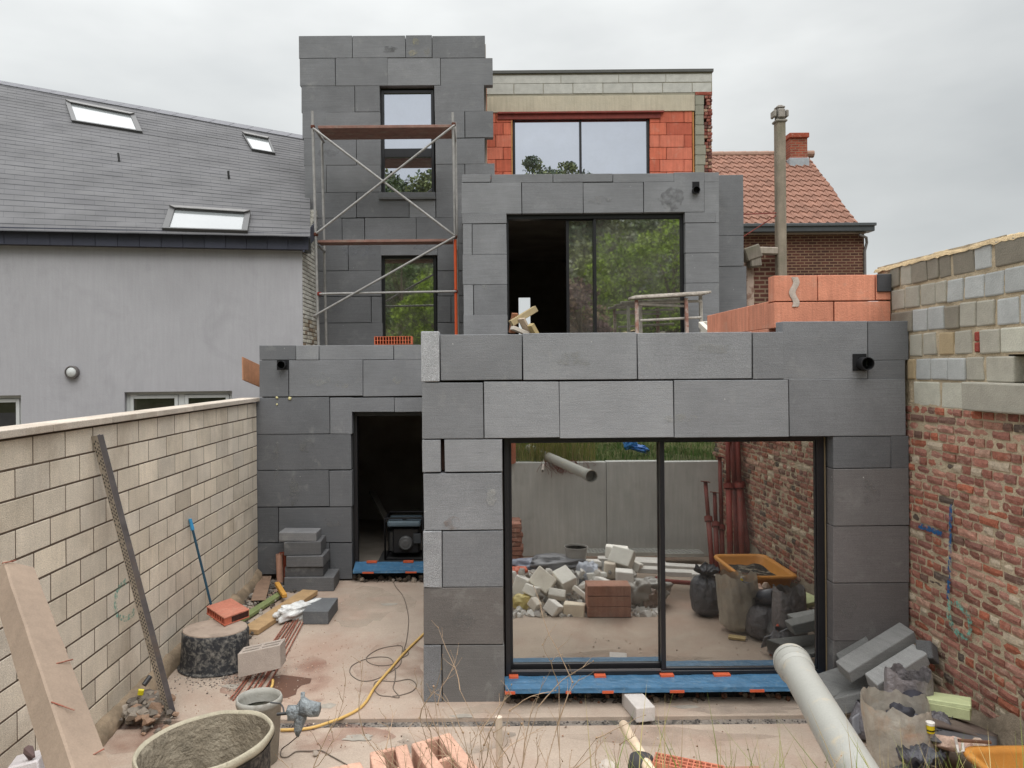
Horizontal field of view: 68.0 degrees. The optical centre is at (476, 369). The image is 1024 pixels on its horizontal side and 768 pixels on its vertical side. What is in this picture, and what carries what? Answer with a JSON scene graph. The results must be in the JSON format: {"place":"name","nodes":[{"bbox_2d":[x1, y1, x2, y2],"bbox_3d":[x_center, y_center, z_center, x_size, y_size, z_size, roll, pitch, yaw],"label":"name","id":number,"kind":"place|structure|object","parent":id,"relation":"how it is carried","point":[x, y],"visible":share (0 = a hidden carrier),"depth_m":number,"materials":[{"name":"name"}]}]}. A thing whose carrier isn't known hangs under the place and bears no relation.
{"place":"outdoors","nodes":[
{"label":"outdoors","id":0,"kind":"place"},
{"bbox_2d":[121,578,850,724],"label":"yard slab","id":1,"kind":"structure","parent":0,"point":[390,623],"depth_m":6.93,"materials":[{"name":"concrete"}]},
{"bbox_2d":[91,434,175,717],"bbox_3d":[-2.742,1.701,6.096,0.629,2.398,0.070,0,0,-45],"label":"steel angle","id":2,"kind":"object","parent":1,"relation":"on","point":[123,535],"visible":0.98,"depth_m":6.08,"materials":[{"name":"metal"}]},
{"bbox_2d":[119,689,178,734],"bbox_3d":[-2.760,2.816,6.353,0.472,0.207,0.913,0,0,-27],"label":"rubble heap","id":3,"kind":"object","parent":1,"relation":"on","point":[147,706],"visible":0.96,"depth_m":6.18,"materials":[{"name":"stone"}]},
{"bbox_2d":[142,675,152,686],"bbox_3d":[-2.825,2.670,6.505,0.044,0.084,0.093,0,0,27],"label":"black cap","id":4,"kind":"object","parent":3,"relation":"on","point":[146,681],"visible":1,"depth_m":6.49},
{"bbox_2d":[177,620,249,677],"bbox_3d":[-2.557,2.705,7.399,0.808,0.374,0.613,-1,0,0],"label":"upturned tub","id":5,"kind":"object","parent":1,"relation":"on","point":[211,648],"visible":0.8,"depth_m":7.17,"materials":[{"name":"rubber"}]},
{"bbox_2d":[206,598,248,625],"bbox_3d":[-2.539,2.473,7.747,0.301,0.082,0.596,-1,0,-39],"label":"flat clay block","id":6,"kind":"object","parent":5,"relation":"on","point":[227,612],"depth_m":7.65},
{"bbox_2d":[169,667,313,703],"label":"crumbs","id":7,"kind":"object","parent":1,"relation":"on","point":[222,678],"visible":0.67,"depth_m":7.01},
{"bbox_2d":[230,621,287,698],"bbox_3d":[-2.144,2.872,7.645,0.028,0.024,2.064,-1,0,0],"label":"rebar rod","id":8,"kind":"object","parent":1,"relation":"on","point":[248,675],"visible":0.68,"depth_m":7.02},
{"bbox_2d":[238,638,285,677],"bbox_3d":[-1.992,2.680,7.050,0.416,0.290,0.179,0,0,-3],"label":"hollow block","id":9,"kind":"object","parent":8,"relation":"on","point":[261,657],"depth_m":6.98,"materials":[{"name":"concrete"}]},
{"bbox_2d":[240,592,280,621],"bbox_3d":[-2.587,2.853,9.141,0.100,0.040,1.008,0,0,11],"label":"green plank","id":10,"kind":"object","parent":1,"relation":"on","point":[264,604],"visible":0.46,"depth_m":9.14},
{"bbox_2d":[232,622,289,700],"bbox_3d":[-2.119,2.872,7.589,0.018,0.028,1.980,-1,0,0],"label":"rebar rod","id":11,"kind":"object","parent":1,"relation":"on","point":[251,675],"visible":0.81,"depth_m":7.00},
{"bbox_2d":[243,580,296,638],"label":"gravel","id":12,"kind":"structure","parent":1,"relation":"on","point":[269,593],"depth_m":9.40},
{"bbox_2d":[188,518,213,619],"bbox_3d":[-2.821,2.221,7.895,0.327,1.354,0.038,0,0,-11],"label":"blue pole","id":13,"kind":"object","parent":12,"relation":"on","point":[198,554],"visible":0.83,"depth_m":7.88,"materials":[{"name":"paint"}]},
{"bbox_2d":[251,574,271,600],"bbox_3d":[-2.793,2.830,9.894,0.177,0.012,1.238,0,0,-11],"label":"hardboard piece","id":14,"kind":"object","parent":12,"relation":"on","point":[260,592],"visible":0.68,"depth_m":9.78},
{"bbox_2d":[275,582,286,597],"bbox_3d":[-2.471,2.782,9.581,0.060,0.070,0.522,-1,0,-25],"label":"foam crusted stick","id":15,"kind":"object","parent":12,"relation":"on","point":[280,589],"visible":1,"depth_m":9.51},
{"bbox_2d":[258,618,298,687],"bbox_3d":[-1.999,2.871,7.680,0.025,0.028,2.066,0,0,-2],"label":"rebar rod","id":16,"kind":"object","parent":1,"relation":"on","point":[285,642],"visible":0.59,"depth_m":8.01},
{"bbox_2d":[276,553,283,584],"bbox_3d":[-2.631,2.683,10.160,0.105,0.421,0.091,-1,0,0],"label":"clay pipe","id":17,"kind":"object","parent":1,"relation":"on","point":[279,568],"visible":0.87,"depth_m":10.12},
{"bbox_2d":[259,621,300,687],"bbox_3d":[-1.968,2.870,7.619,0.029,0.024,2.044,0,0,-2],"label":"rebar rod","id":18,"kind":"object","parent":1,"relation":"on","point":[286,646],"visible":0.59,"depth_m":7.93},
{"bbox_2d":[247,589,317,634],"bbox_3d":[-2.299,2.853,8.984,0.210,0.065,1.478,-1,0,14],"label":"timber plank","id":19,"kind":"object","parent":1,"relation":"on","point":[262,623],"visible":0.72,"depth_m":8.75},
{"bbox_2d":[280,552,285,577],"bbox_3d":[-2.606,2.682,10.240,0.109,0.421,0.099,-1,0,0],"label":"clay pipe","id":20,"kind":"object","parent":1,"relation":"on","point":[284,561],"visible":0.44,"depth_m":10.20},
{"bbox_2d":[266,622,302,686],"bbox_3d":[-1.924,2.870,7.652,0.028,0.028,2.055,0,0,-2],"label":"rebar rod","id":21,"kind":"object","parent":1,"relation":"on","point":[286,654],"visible":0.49,"depth_m":7.75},
{"bbox_2d":[266,675,311,697],"bbox_3d":[-1.722,2.882,6.763,0.392,0.001,0.793,-1,0,0],"label":"damp patch","id":22,"kind":"object","parent":1,"relation":"on","point":[293,683],"visible":0.67,"depth_m":6.96,"materials":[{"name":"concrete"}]},
{"bbox_2d":[174,603,404,746],"bbox_3d":[-2.385,2.888,8.150,4.573,0.013,5.467,-1,0,0],"label":"dust grit","id":23,"kind":"object","parent":1,"relation":"on","point":[308,674],"visible":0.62,"depth_m":7.17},
{"bbox_2d":[272,598,321,623],"bbox_3d":[-2.056,2.795,8.816,0.239,0.196,0.668,0,0,42],"label":"white sack","id":24,"kind":"object","parent":1,"relation":"on","point":[288,612],"visible":0.77,"depth_m":8.67,"materials":[{"name":"plastic"}]},
{"bbox_2d":[284,569,338,591],"bbox_3d":[-2.179,2.797,10.080,0.656,0.190,0.453,-1,0,0],"label":"foam offcut","id":25,"kind":"object","parent":1,"relation":"on","point":[328,580],"visible":0.74,"depth_m":9.86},
{"bbox_2d":[285,562,327,575],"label":"foam offcut","id":26,"kind":"object","parent":25,"relation":"on","point":[305,571],"visible":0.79,"depth_m":9.90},
{"bbox_2d":[286,549,329,566],"bbox_3d":[-2.233,2.506,10.090,0.496,0.147,0.430,-1,0,0],"label":"foam offcut","id":27,"kind":"object","parent":26,"relation":"on","point":[322,559],"visible":0.84,"depth_m":9.88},
{"bbox_2d":[284,535,325,555],"bbox_3d":[-2.281,2.344,10.120,0.495,0.183,0.414,-1,0,0],"label":"foam offcut","id":28,"kind":"object","parent":27,"relation":"on","point":[317,547],"visible":0.86,"depth_m":9.92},
{"bbox_2d":[279,528,320,540],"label":"foam offcut","id":29,"kind":"object","parent":28,"relation":"on","point":[299,534],"visible":1,"depth_m":9.94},
{"bbox_2d":[303,598,337,623],"bbox_3d":[-1.811,2.810,8.839,0.307,0.148,0.528,-1,0,0],"label":"foam block","id":30,"kind":"object","parent":1,"relation":"on","point":[322,611],"depth_m":8.64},
{"bbox_2d":[280,633,423,731],"bbox_3d":[-0.877,2.865,7.108,0.387,0.025,2.535,-1,0,24],"label":"yellow hose","id":31,"kind":"object","parent":1,"relation":"on","point":[370,693],"visible":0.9,"depth_m":6.50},
{"bbox_2d":[349,582,415,697],"bbox_3d":[-1.079,2.809,8.650,0.624,0.147,4.114,-1,0,-7],"label":"grey cable","id":32,"kind":"object","parent":1,"relation":"on","point":[403,650],"visible":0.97,"depth_m":7.32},
{"bbox_2d":[195,588,866,767],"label":"debris","id":33,"kind":"object","parent":1,"relation":"on","point":[509,725],"visible":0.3,"depth_m":5.93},
{"bbox_2d":[622,693,654,722],"bbox_3d":[1.348,2.797,6.306,0.165,0.118,0.344,0,0,-10],"label":"limestone block","id":34,"kind":"object","parent":1,"relation":"on","point":[632,701],"depth_m":6.20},
{"bbox_2d":[671,705,697,708],"bbox_3d":[1.771,2.853,6.413,0.236,0.001,0.071,-1,0,0],"label":"cement spill","id":35,"kind":"object","parent":1,"relation":"on","point":[685,706],"visible":1,"depth_m":6.42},
{"bbox_2d":[0,0,1023,333],"label":"sky","id":36,"kind":"structure","parent":0,"point":[912,111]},
{"bbox_2d":[103,724,974,767],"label":"ground","id":37,"kind":"structure","parent":0,"point":[120,747],"depth_m":5.80,"materials":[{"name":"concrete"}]},
{"bbox_2d":[8,750,44,767],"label":"pale block","id":38,"kind":"object","parent":37,"relation":"on","point":[21,761],"depth_m":4.26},
{"bbox_2d":[23,745,34,760],"bbox_3d":[-2.514,2.164,4.260,0.056,0.058,0.125,0,0,-32],"label":"stone","id":39,"kind":"object","parent":38,"relation":"on","point":[29,752],"visible":1,"depth_m":4.26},
{"bbox_2d":[132,710,274,767],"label":"mixing tub","id":40,"kind":"object","parent":37,"relation":"on","point":[231,739],"visible":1,"depth_m":4.84,"materials":[{"name":"plastic"}]},
{"bbox_2d":[236,687,282,764],"bbox_3d":[-1.603,2.649,5.599,0.336,0.470,0.332,-1,0,0],"label":"cement bucket","id":41,"kind":"object","parent":37,"relation":"on","point":[258,699],"visible":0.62,"depth_m":5.58,"materials":[{"name":"plastic"}]},
{"bbox_2d":[270,692,320,736],"bbox_3d":[-1.297,2.436,5.365,0.394,0.314,0.138,-1,0,11],"label":"mixing drill","id":42,"kind":"object","parent":41,"relation":"hanging from","point":[301,711],"visible":1,"depth_m":5.31,"materials":[{"name":"metal"}]},
{"bbox_2d":[280,737,347,764],"bbox_3d":[-1.151,2.754,5.519,0.735,0.255,0.286,0,0,43],"label":"grey cable","id":43,"kind":"object","parent":37,"relation":"on","point":[307,751],"visible":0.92,"depth_m":5.65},
{"bbox_2d":[342,734,372,740],"bbox_3d":[-0.927,2.876,5.928,0.242,0.001,0.110,-1,0,0],"label":"cement spill","id":44,"kind":"object","parent":37,"relation":"on","point":[354,737],"visible":1,"depth_m":5.92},
{"bbox_2d":[370,744,413,767],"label":"hollow clay block","id":45,"kind":"object","parent":37,"relation":"on","point":[398,757],"depth_m":2.00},
{"bbox_2d":[411,733,477,767],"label":"hollow clay block","id":46,"kind":"object","parent":37,"relation":"on","point":[437,761],"depth_m":2.06,"materials":[{"name":"brick"}]},
{"bbox_2d":[834,686,867,713],"bbox_3d":[3.127,2.654,6.122,0.632,0.205,0.189,-1,0,-8],"label":"foam offcut","id":47,"kind":"object","parent":37,"relation":"on","point":[846,699],"visible":0.24,"depth_m":6.03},
{"bbox_2d":[818,667,868,697],"bbox_3d":[3.090,2.611,6.373,0.377,0.185,0.341,-1,0,0],"label":"foam offcut","id":48,"kind":"object","parent":47,"relation":"on","point":[835,681],"visible":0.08,"depth_m":6.32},
{"bbox_2d":[836,637,868,659],"bbox_3d":[3.251,2.428,6.521,0.318,0.242,0.100,-1,0,-6],"label":"foam offcut","id":49,"kind":"object","parent":48,"relation":"on","point":[850,648],"visible":0.3,"depth_m":6.50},
{"bbox_2d":[851,713,860,734],"bbox_3d":[3.034,2.662,5.804,0.342,0.277,0.111,-1,0,0],"label":"membrane sheet","id":50,"kind":"object","parent":37,"relation":"on","point":[855,722],"visible":0.22,"depth_m":5.80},
{"bbox_2d":[865,644,929,690],"bbox_3d":[3.360,2.388,6.042,0.638,0.264,0.190,-1,0,-22],"label":"foam offcut","id":51,"kind":"object","parent":50,"relation":"on","point":[910,657],"visible":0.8,"depth_m":6.02,"materials":[{"name":"plastic"}]},
{"bbox_2d":[836,623,916,682],"bbox_3d":[3.315,2.334,6.274,0.767,0.345,0.195,-1,0,-18],"label":"foam offcut","id":52,"kind":"object","parent":51,"relation":"on","point":[858,662],"visible":0.89,"depth_m":6.22,"materials":[{"name":"plastic"}]},
{"bbox_2d":[915,640,938,664],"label":"foam offcut","id":53,"kind":"object","parent":51,"relation":"on","point":[929,649],"visible":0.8,"depth_m":6.08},
{"bbox_2d":[848,699,865,739],"bbox_3d":[3.041,2.705,5.861,0.285,0.277,0.282,-1,0,0],"label":"rubbish bag","id":54,"kind":"object","parent":37,"relation":"on","point":[856,709],"visible":0.29,"depth_m":5.83,"materials":[{"name":"grey plastic"}]},
{"bbox_2d":[860,686,937,767],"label":"rubbish bag","id":55,"kind":"object","parent":37,"relation":"on","point":[875,702],"visible":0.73,"depth_m":5.01,"materials":[{"name":"plastic"}]},
{"bbox_2d":[886,702,914,716],"bbox_3d":[2.906,2.374,5.197,0.185,0.185,0.152,-1,0,0],"label":"bag filling","id":56,"kind":"object","parent":55,"relation":"in","point":[909,711],"visible":0.36,"depth_m":5.17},
{"bbox_2d":[902,690,926,715],"bbox_3d":[3.072,2.435,5.300,0.169,0.284,0.399,0,0,28],"label":"filling","id":57,"kind":"object","parent":55,"relation":"in","point":[910,693],"visible":0.12,"depth_m":5.40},
{"bbox_2d":[926,720,934,733],"bbox_3d":[2.966,2.335,4.950,0.054,0.072,0.054,-1,0,0],"label":"yellow jar","id":58,"kind":"object","parent":55,"relation":"on","point":[930,726],"visible":1,"depth_m":4.93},
{"bbox_2d":[894,743,946,767],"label":"rubbish bag","id":59,"kind":"object","parent":37,"relation":"on","point":[917,759],"visible":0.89,"depth_m":4.61,"materials":[{"name":"grey plastic"}]},
{"bbox_2d":[931,710,950,767],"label":"rubbish bag","id":60,"kind":"object","parent":37,"relation":"on","point":[941,716],"visible":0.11,"depth_m":5.21,"materials":[{"name":"grey plastic"}]},
{"bbox_2d":[932,718,997,745],"bbox_3d":[3.357,2.492,5.235,0.662,0.223,0.254,-1,0,0],"label":"bent board","id":61,"kind":"object","parent":60,"relation":"on","point":[960,726],"visible":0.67,"depth_m":5.21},
{"bbox_2d":[930,727,996,745],"bbox_3d":[3.233,2.457,5.049,0.607,0.107,0.201,-1,0,0],"label":"dark sheet","id":62,"kind":"object","parent":61,"relation":"on","point":[946,732],"visible":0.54,"depth_m":5.08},
{"bbox_2d":[933,734,956,751],"bbox_3d":[3.089,2.447,4.964,0.175,0.101,0.129,0,0,26],"label":"stone","id":63,"kind":"object","parent":62,"relation":"on","point":[948,743],"visible":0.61,"depth_m":4.93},
{"bbox_2d":[950,736,972,750],"bbox_3d":[3.150,2.436,4.920,0.113,0.082,0.115,-1,0,0],"label":"stone","id":64,"kind":"object","parent":63,"relation":"on","point":[965,745],"visible":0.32,"depth_m":4.88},
{"bbox_2d":[874,232,1023,745],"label":"old brick wall","id":65,"kind":"structure","parent":37,"relation":"on","point":[960,310],"depth_m":5.75,"materials":[{"name":"brick"}]},
{"bbox_2d":[963,745,1023,767],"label":"orange tub","id":66,"kind":"object","parent":37,"relation":"on","point":[1004,757],"visible":0.91,"depth_m":4.70,"materials":[{"name":"plastic"}]},
{"bbox_2d":[954,737,991,753],"bbox_3d":[3.105,2.342,4.727,0.244,0.081,0.068,-1,0,0],"label":"hand tool","id":67,"kind":"object","parent":66,"relation":"on","point":[956,740],"visible":0.95,"depth_m":4.74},
{"bbox_3d":[0.389,2.146,1.780,6.740,1.442,0.160,0,0,0],"label":"retaining wall","id":68,"kind":"object","parent":37,"relation":"on","visible":0},
{"bbox_2d":[360,684,511,767],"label":"dry weed","id":69,"kind":"object","parent":68,"relation":"on","point":[420,743],"visible":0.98,"depth_m":1.71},
{"bbox_2d":[495,715,502,767],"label":"wooden stake","id":70,"kind":"object","parent":68,"relation":"on","point":[498,725],"visible":0.85,"depth_m":1.79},
{"bbox_2d":[486,711,639,767],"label":"dry weed","id":71,"kind":"object","parent":68,"relation":"on","point":[561,759],"visible":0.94,"depth_m":1.77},
{"bbox_2d":[652,752,723,767],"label":"perforated brick","id":72,"kind":"object","parent":68,"relation":"on","point":[687,762],"visible":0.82,"depth_m":1.92,"materials":[{"name":"brick"}]},
{"bbox_2d":[619,720,654,767],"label":"broomstick","id":73,"kind":"object","parent":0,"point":[635,742],"visible":0.9,"depth_m":2.02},
{"bbox_2d":[585,686,1023,767],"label":"edge grass","id":74,"kind":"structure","parent":0,"point":[640,756],"depth_m":1.79,"materials":[{"name":"plant"}]},
{"bbox_2d":[599,759,614,767],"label":"white stone","id":75,"kind":"object","parent":74,"relation":"on","point":[605,763],"visible":0.79,"depth_m":2.00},
{"bbox_3d":[-0.191,1.347,1.700,0.235,0.210,0.160,0,0,0],"label":"hollow clay block","id":76,"kind":"object","parent":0,"visible":0},
{"bbox_3d":[-0.193,1.132,1.700,0.235,0.210,0.160,0,0,0],"label":"hollow clay block","id":77,"kind":"object","parent":76,"relation":"on","visible":0},
{"bbox_2d":[330,762,362,767],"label":"hollow clay block","id":78,"kind":"object","parent":77,"relation":"on","point":[356,765],"depth_m":1.94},
{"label":"ground","id":79,"kind":"structure","parent":0,"visible":0},
{"bbox_2d":[0,398,262,767],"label":"block wall","id":80,"kind":"structure","parent":79,"relation":"on","point":[175,468],"depth_m":6.43,"materials":[{"name":"concrete"}]},
{"bbox_2d":[0,80,316,426],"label":"grey rendered house","id":81,"kind":"structure","parent":79,"relation":"on","point":[150,258],"depth_m":12.68,"materials":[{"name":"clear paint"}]},
{"bbox_2d":[0,395,20,426],"bbox_3d":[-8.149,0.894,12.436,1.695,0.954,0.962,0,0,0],"label":"window","id":82,"kind":"structure","parent":81,"relation":"in","point":[10,405],"depth_m":12.21,"materials":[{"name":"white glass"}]},
{"bbox_2d":[126,391,231,410],"bbox_3d":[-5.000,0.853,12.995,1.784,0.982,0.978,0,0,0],"label":"window","id":83,"kind":"structure","parent":81,"relation":"in","point":[135,401],"depth_m":12.63,"materials":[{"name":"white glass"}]},
{"bbox_2d":[117,718,848,729],"bbox_3d":[0.446,2.944,6.183,7.040,0.085,0.145,-1,0,0],"label":"slab joint","id":84,"kind":"object","parent":79,"relation":"on","point":[471,724],"visible":0.07,"depth_m":6.21,"materials":[{"name":"concrete"}]},
{"bbox_2d":[138,719,805,728],"bbox_3d":[0.373,2.895,6.180,6.297,0.022,0.138,-1,0,0],"label":"grit","id":85,"kind":"object","parent":84,"relation":"on","point":[608,722],"visible":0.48,"depth_m":6.20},
{"bbox_2d":[256,35,908,703],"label":"insulated house","id":86,"kind":"structure","parent":79,"relation":"on","point":[656,511],"depth_m":6.74,"materials":[{"name":"grey stone"}]},
{"bbox_2d":[242,357,259,386],"bbox_3d":[-3.194,0.049,10.847,0.024,0.457,0.522,0,0,16],"label":"plywood board","id":87,"kind":"object","parent":86,"relation":"attached to","point":[250,372],"visible":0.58,"depth_m":10.77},
{"bbox_2d":[369,491,387,522],"bbox_3d":[-1.577,2.241,12.400,0.100,0.456,0.529,0,0,-38],"label":"leaning board","id":88,"kind":"object","parent":86,"relation":"in","point":[378,504],"visible":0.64,"depth_m":12.41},
{"bbox_2d":[310,111,459,344],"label":"scaffold tower","id":89,"kind":"structure","parent":86,"relation":"on","point":[363,132],"depth_m":13.03,"materials":[{"name":"metal"}]},
{"bbox_2d":[374,336,412,344],"bbox_3d":[-1.197,-0.422,11.025,0.538,0.118,0.250,-1,0,0],"label":"clay block","id":90,"kind":"object","parent":86,"relation":"on","point":[391,340],"depth_m":10.94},
{"bbox_2d":[378,511,423,561],"bbox_3d":[-1.048,2.461,11.250,0.750,0.638,0.700,-1,0,0],"label":"generator","id":91,"kind":"object","parent":86,"relation":"in","point":[404,537],"visible":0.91,"depth_m":11.08,"materials":[{"name":"black metal"}]},
{"bbox_2d":[381,90,434,191],"bbox_3d":[-1.290,-4.266,14.343,0.995,2.019,0.094,0,0,0],"label":"tower window","id":92,"kind":"structure","parent":86,"relation":"in","point":[398,107],"depth_m":14.34,"materials":[{"name":"glass"}]},
{"bbox_2d":[382,256,436,344],"bbox_3d":[-1.261,-1.159,14.345,1.034,1.990,0.090,0,0,0],"label":"tower window","id":93,"kind":"structure","parent":86,"relation":"in","point":[403,314],"depth_m":14.34,"materials":[{"name":"clear glass"}]},
{"bbox_2d":[510,326,528,333],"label":"timber offcut","id":94,"kind":"object","parent":86,"relation":"on","point":[517,329],"visible":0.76,"depth_m":12.00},
{"bbox_2d":[518,318,529,332],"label":"timber offcut","id":95,"kind":"object","parent":86,"relation":"on","point":[523,323],"visible":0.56,"depth_m":12.11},
{"bbox_2d":[508,306,537,325],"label":"timber offcut","id":96,"kind":"object","parent":95,"relation":"on","point":[514,321],"visible":0.86,"depth_m":12.19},
{"bbox_2d":[527,323,538,332],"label":"timber offcut","id":97,"kind":"object","parent":86,"relation":"on","point":[532,328],"visible":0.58,"depth_m":11.99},
{"bbox_2d":[513,119,648,173],"bbox_3d":[2.141,-4.549,15.503,2.779,1.222,0.094,0,0,0],"label":"top floor window","id":98,"kind":"structure","parent":86,"relation":"in","point":[591,146],"depth_m":15.50,"materials":[{"name":"glass"}]},
{"bbox_2d":[506,213,683,333],"bbox_3d":[2.006,-1.353,12.770,2.978,2.530,0.140,0,0,0],"label":"terrace door","id":99,"kind":"structure","parent":86,"relation":"in","point":[611,259],"depth_m":12.73,"materials":[{"name":"clear glass"}]},
{"bbox_2d":[503,436,826,675],"bbox_3d":[1.663,1.635,6.720,2.822,2.098,0.130,0,0,0],"label":"sliding door","id":100,"kind":"structure","parent":86,"relation":"in","point":[656,555],"depth_m":6.69,"materials":[{"name":"clear glass"}]},
{"bbox_2d":[628,291,710,332],"bbox_3d":[3.076,-0.667,12.000,1.377,1.179,0.590,-1,0,0],"label":"builders trestle","id":101,"kind":"object","parent":86,"relation":"on","point":[639,320],"visible":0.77,"depth_m":11.83,"materials":[{"name":"grey wood"}]},
{"bbox_2d":[698,321,706,331],"bbox_3d":[3.270,-0.563,9.893,0.535,0.320,2.277,0,0,28],"label":"block","id":102,"kind":"object","parent":86,"relation":"on","point":[702,326],"visible":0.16,"depth_m":9.35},
{"bbox_2d":[707,275,890,331],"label":"clay block parapet","id":103,"kind":"structure","parent":86,"relation":"on","point":[820,298],"depth_m":6.82,"materials":[{"name":"brick"}]},
{"bbox_2d":[876,274,891,291],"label":"foam offcut","id":104,"kind":"object","parent":103,"relation":"on","point":[883,282],"visible":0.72,"depth_m":6.80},
{"bbox_2d":[744,255,774,305],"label":"brick pier","id":105,"kind":"structure","parent":79,"relation":"on","point":[757,284],"depth_m":13.60,"materials":[{"name":"brick"}]},
{"bbox_2d":[743,105,788,275],"bbox_3d":[5.082,-0.922,13.380,0.895,7.495,0.280,-1,0,0],"label":"concrete flue","id":106,"kind":"object","parent":79,"relation":"on","point":[753,254],"visible":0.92,"depth_m":13.32,"materials":[{"name":"grey concrete"}]},
{"bbox_2d":[711,133,876,275],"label":"brick house","id":107,"kind":"structure","parent":79,"relation":"on","point":[826,230],"depth_m":20.18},
{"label":"lawn","id":108,"kind":"structure","parent":0,"visible":0},
{"bbox_2d":[0,560,110,767],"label":"leaning timber","id":109,"kind":"object","parent":108,"relation":"on","point":[65,730],"visible":1,"depth_m":2.44,"materials":[{"name":"wood"}]},
{"bbox_2d":[275,719,484,767],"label":"dry weed","id":110,"kind":"object","parent":108,"relation":"on","point":[404,754],"visible":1,"depth_m":1.67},
{"bbox_2d":[310,668,555,767],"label":"dry weed","id":111,"kind":"object","parent":108,"relation":"on","point":[429,725],"visible":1,"depth_m":1.60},
{"bbox_2d":[351,654,522,767],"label":"dry weed","id":112,"kind":"object","parent":108,"relation":"on","point":[424,703],"visible":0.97,"depth_m":1.63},
{"bbox_2d":[409,585,593,767],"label":"dry weed","id":113,"kind":"object","parent":108,"relation":"on","point":[558,722],"visible":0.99,"depth_m":1.70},
{"bbox_2d":[408,643,645,767],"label":"dry weed","id":114,"kind":"object","parent":108,"relation":"on","point":[489,732],"visible":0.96,"depth_m":1.64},
{"bbox_2d":[773,643,878,767],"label":"drain pipe","id":115,"kind":"object","parent":108,"relation":"on","point":[794,667],"visible":1,"depth_m":2.96,"materials":[{"name":"grey plastic"}]},
{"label":"rubbish bag","id":116,"kind":"object","parent":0,"visible":0},
{"bbox_2d":[884,663,933,696],"bbox_3d":[3.209,2.521,5.617,0.337,0.641,0.332,-1,0,0],"label":"grey sack","id":117,"kind":"object","parent":116,"relation":"on","point":[899,677],"visible":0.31,"depth_m":5.59,"materials":[{"name":"plastic"}]},
{"bbox_2d":[927,692,971,720],"bbox_3d":[3.393,2.408,5.463,0.321,0.133,0.303,0,0,28],"label":"green foam slab","id":118,"kind":"object","parent":116,"relation":"on","point":[955,706],"depth_m":5.35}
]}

